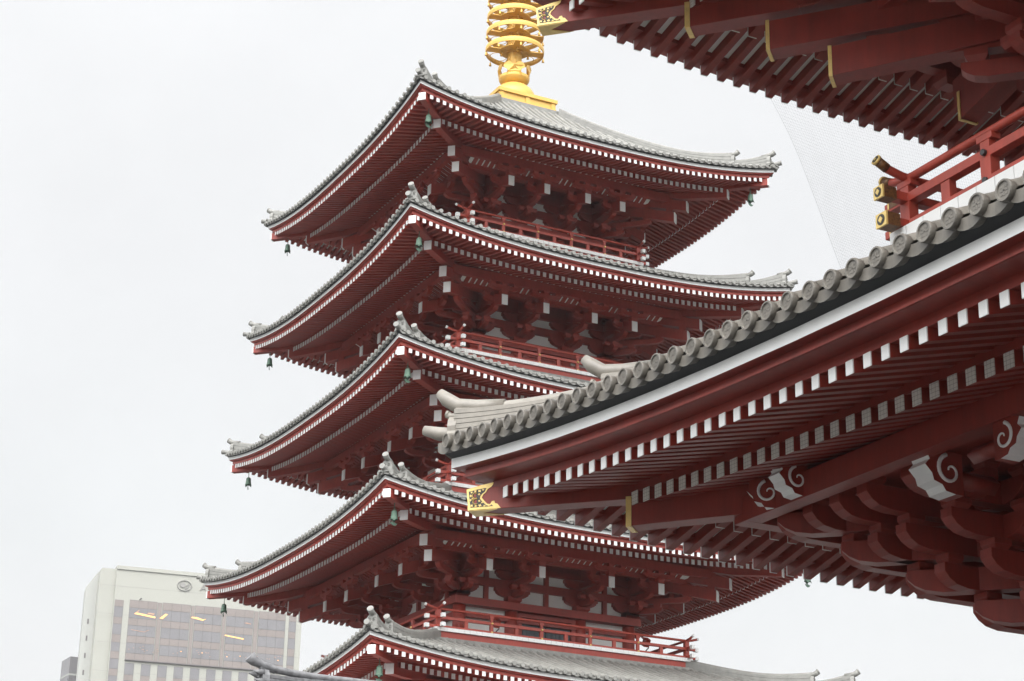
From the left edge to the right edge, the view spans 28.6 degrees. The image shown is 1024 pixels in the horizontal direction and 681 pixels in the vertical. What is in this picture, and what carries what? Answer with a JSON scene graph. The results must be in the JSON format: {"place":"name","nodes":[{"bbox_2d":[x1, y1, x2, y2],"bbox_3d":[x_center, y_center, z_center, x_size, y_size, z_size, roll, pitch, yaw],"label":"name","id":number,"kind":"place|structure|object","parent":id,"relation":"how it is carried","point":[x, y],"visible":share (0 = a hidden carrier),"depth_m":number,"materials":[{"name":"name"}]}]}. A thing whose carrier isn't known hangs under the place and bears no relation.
{"place":"outdoors","nodes":[
{"label":"outdoors","id":0,"kind":"place"},
{"bbox_2d":[245,652,374,680],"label":"hall","id":1,"kind":"structure","parent":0,"point":[263,671],"depth_m":42.01,"materials":[{"name":"grey tile"}]},
{"bbox_2d":[0,0,1023,680],"label":"sky","id":2,"kind":"structure","parent":0,"point":[146,146],"materials":[{"name":"white"}]},
{"bbox_2d":[422,0,1023,634],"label":"temple gate","id":3,"kind":"structure","parent":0,"point":[856,422],"depth_m":25.27,"materials":[{"name":"red paint"}]},
{"bbox_2d":[774,96,980,266],"bbox_3d":[6.923,-1.831,33.886,6.710,4.173,0.252,11,-22,-25],"label":"bird net","id":4,"kind":"object","parent":3,"relation":"attached to","point":[853,176],"visible":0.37,"depth_m":33.41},
{"label":"ground","id":5,"kind":"structure","parent":0,"visible":0},
{"bbox_2d":[60,656,77,680],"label":"glass block","id":6,"kind":"structure","parent":5,"relation":"on","point":[69,669],"depth_m":385.11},
{"bbox_2d":[76,565,301,680],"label":"office tower","id":7,"kind":"structure","parent":5,"relation":"on","point":[144,624],"depth_m":380.51,"materials":[{"name":"concrete"}]},
{"bbox_2d":[123,663,133,680],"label":"window","id":8,"kind":"structure","parent":7,"relation":"in","point":[129,667],"depth_m":374.92,"materials":[{"name":"white glass"}]},
{"bbox_2d":[140,664,150,680],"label":"window","id":9,"kind":"structure","parent":7,"relation":"in","point":[145,668],"depth_m":375.84,"materials":[{"name":"white glass"}]},
{"bbox_2d":[156,665,166,680],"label":"window","id":10,"kind":"structure","parent":7,"relation":"in","point":[161,670],"depth_m":376.76,"materials":[{"name":"white glass"}]},
{"bbox_2d":[173,667,182,680],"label":"window","id":11,"kind":"structure","parent":7,"relation":"in","point":[178,671],"depth_m":377.68,"materials":[{"name":"white glass"}]},
{"bbox_2d":[189,668,199,680],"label":"window","id":12,"kind":"structure","parent":7,"relation":"in","point":[194,672],"depth_m":378.69,"materials":[{"name":"white glass"}]},
{"bbox_2d":[206,669,215,680],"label":"window","id":13,"kind":"structure","parent":7,"relation":"in","point":[210,674],"depth_m":379.57,"materials":[{"name":"white glass"}]},
{"bbox_2d":[222,671,231,680],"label":"window","id":14,"kind":"structure","parent":7,"relation":"in","point":[226,675],"depth_m":380.55,"materials":[{"name":"white glass"}]},
{"bbox_2d":[238,672,247,680],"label":"window","id":15,"kind":"structure","parent":7,"relation":"in","point":[242,676],"depth_m":381.48,"materials":[{"name":"white glass"}]},
{"bbox_2d":[196,0,860,680],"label":"pagoda","id":16,"kind":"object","parent":5,"relation":"on","point":[546,232],"visible":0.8,"depth_m":68.45,"materials":[{"name":"red paint"}]},
{"bbox_2d":[220,598,226,616],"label":"wind bell","id":17,"kind":"object","parent":16,"relation":"hanging from","point":[223,609],"visible":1,"depth_m":72.83,"materials":[{"name":"green metal"}]},
{"bbox_2d":[245,476,250,488],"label":"wind bell","id":18,"kind":"object","parent":16,"relation":"hanging from","point":[248,481],"visible":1,"depth_m":74.28,"materials":[{"name":"green metal"}]},
{"bbox_2d":[266,352,272,369],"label":"wind bell","id":19,"kind":"object","parent":16,"relation":"hanging from","point":[269,362],"visible":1,"depth_m":75.72,"materials":[{"name":"green metal"}]},
{"bbox_2d":[284,244,289,255],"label":"wind bell","id":20,"kind":"object","parent":16,"relation":"hanging from","point":[287,248],"visible":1,"depth_m":77.18,"materials":[{"name":"green metal"}]},
{"bbox_2d":[375,658,382,680],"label":"wind bell","id":21,"kind":"object","parent":16,"relation":"hanging from","point":[379,672],"visible":1,"depth_m":57.98,"materials":[{"name":"green metal"}]},
{"bbox_2d":[389,503,397,525],"bbox_3d":[-3.542,5.219,60.306,0.236,0.720,0.300,-17,-27,40],"label":"wind bell","id":22,"kind":"object","parent":16,"relation":"hanging from","point":[393,518],"visible":1,"depth_m":60.23,"materials":[{"name":"green metal"}]},
{"bbox_2d":[403,365,411,382],"bbox_3d":[-3.254,0.985,62.506,0.236,0.720,0.300,-17,-27,40],"label":"wind bell","id":23,"kind":"object","parent":16,"relation":"hanging from","point":[407,374],"visible":1,"depth_m":62.43,"materials":[{"name":"green metal"}]},
{"bbox_2d":[406,618,427,627],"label":"door","id":24,"kind":"structure","parent":16,"relation":"in","point":[425,618],"depth_m":67.66,"materials":[{"name":"red paint"}]},
{"bbox_2d":[415,231,422,251],"bbox_3d":[-2.995,-3.202,64.595,0.236,0.720,0.300,-17,-27,40],"label":"wind bell","id":25,"kind":"object","parent":16,"relation":"hanging from","point":[418,244],"visible":1,"depth_m":64.53,"materials":[{"name":"green metal"}]},
{"bbox_2d":[424,111,431,127],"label":"wind bell","id":26,"kind":"object","parent":16,"relation":"hanging from","point":[428,121],"visible":1,"depth_m":66.51,"materials":[{"name":"green metal"}]},
{"bbox_2d":[493,618,500,631],"bbox_3d":[-0.498,9.217,64.479,0.320,0.666,0.283,11,-22,-25],"label":"floodlight","id":27,"kind":"object","parent":16,"relation":"on","point":[496,620],"visible":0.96,"depth_m":64.45,"materials":[{"name":"red metal"}]},
{"bbox_2d":[523,354,560,362],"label":"door","id":28,"kind":"structure","parent":16,"relation":"in","point":[525,355],"depth_m":70.28,"materials":[{"name":"red paint"}]},
{"bbox_2d":[517,613,575,641],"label":"door","id":29,"kind":"structure","parent":16,"relation":"in","point":[521,615],"depth_m":66.50,"materials":[{"name":"red paint"}]},
{"bbox_2d":[641,637,650,650],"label":"floodlight","id":30,"kind":"object","parent":16,"relation":"on","point":[646,639],"visible":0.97,"depth_m":66.85,"materials":[{"name":"red metal"}]},
{"bbox_2d":[747,188,753,205],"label":"wind bell","id":31,"kind":"object","parent":16,"relation":"hanging from","point":[750,200],"visible":1,"depth_m":71.94,"materials":[{"name":"green metal"}]},
{"bbox_2d":[804,579,810,586],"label":"wind bell","id":32,"kind":"object","parent":16,"relation":"hanging from","point":[806,582],"visible":0.46,"depth_m":66.61,"materials":[{"name":"green metal"}]}
]}

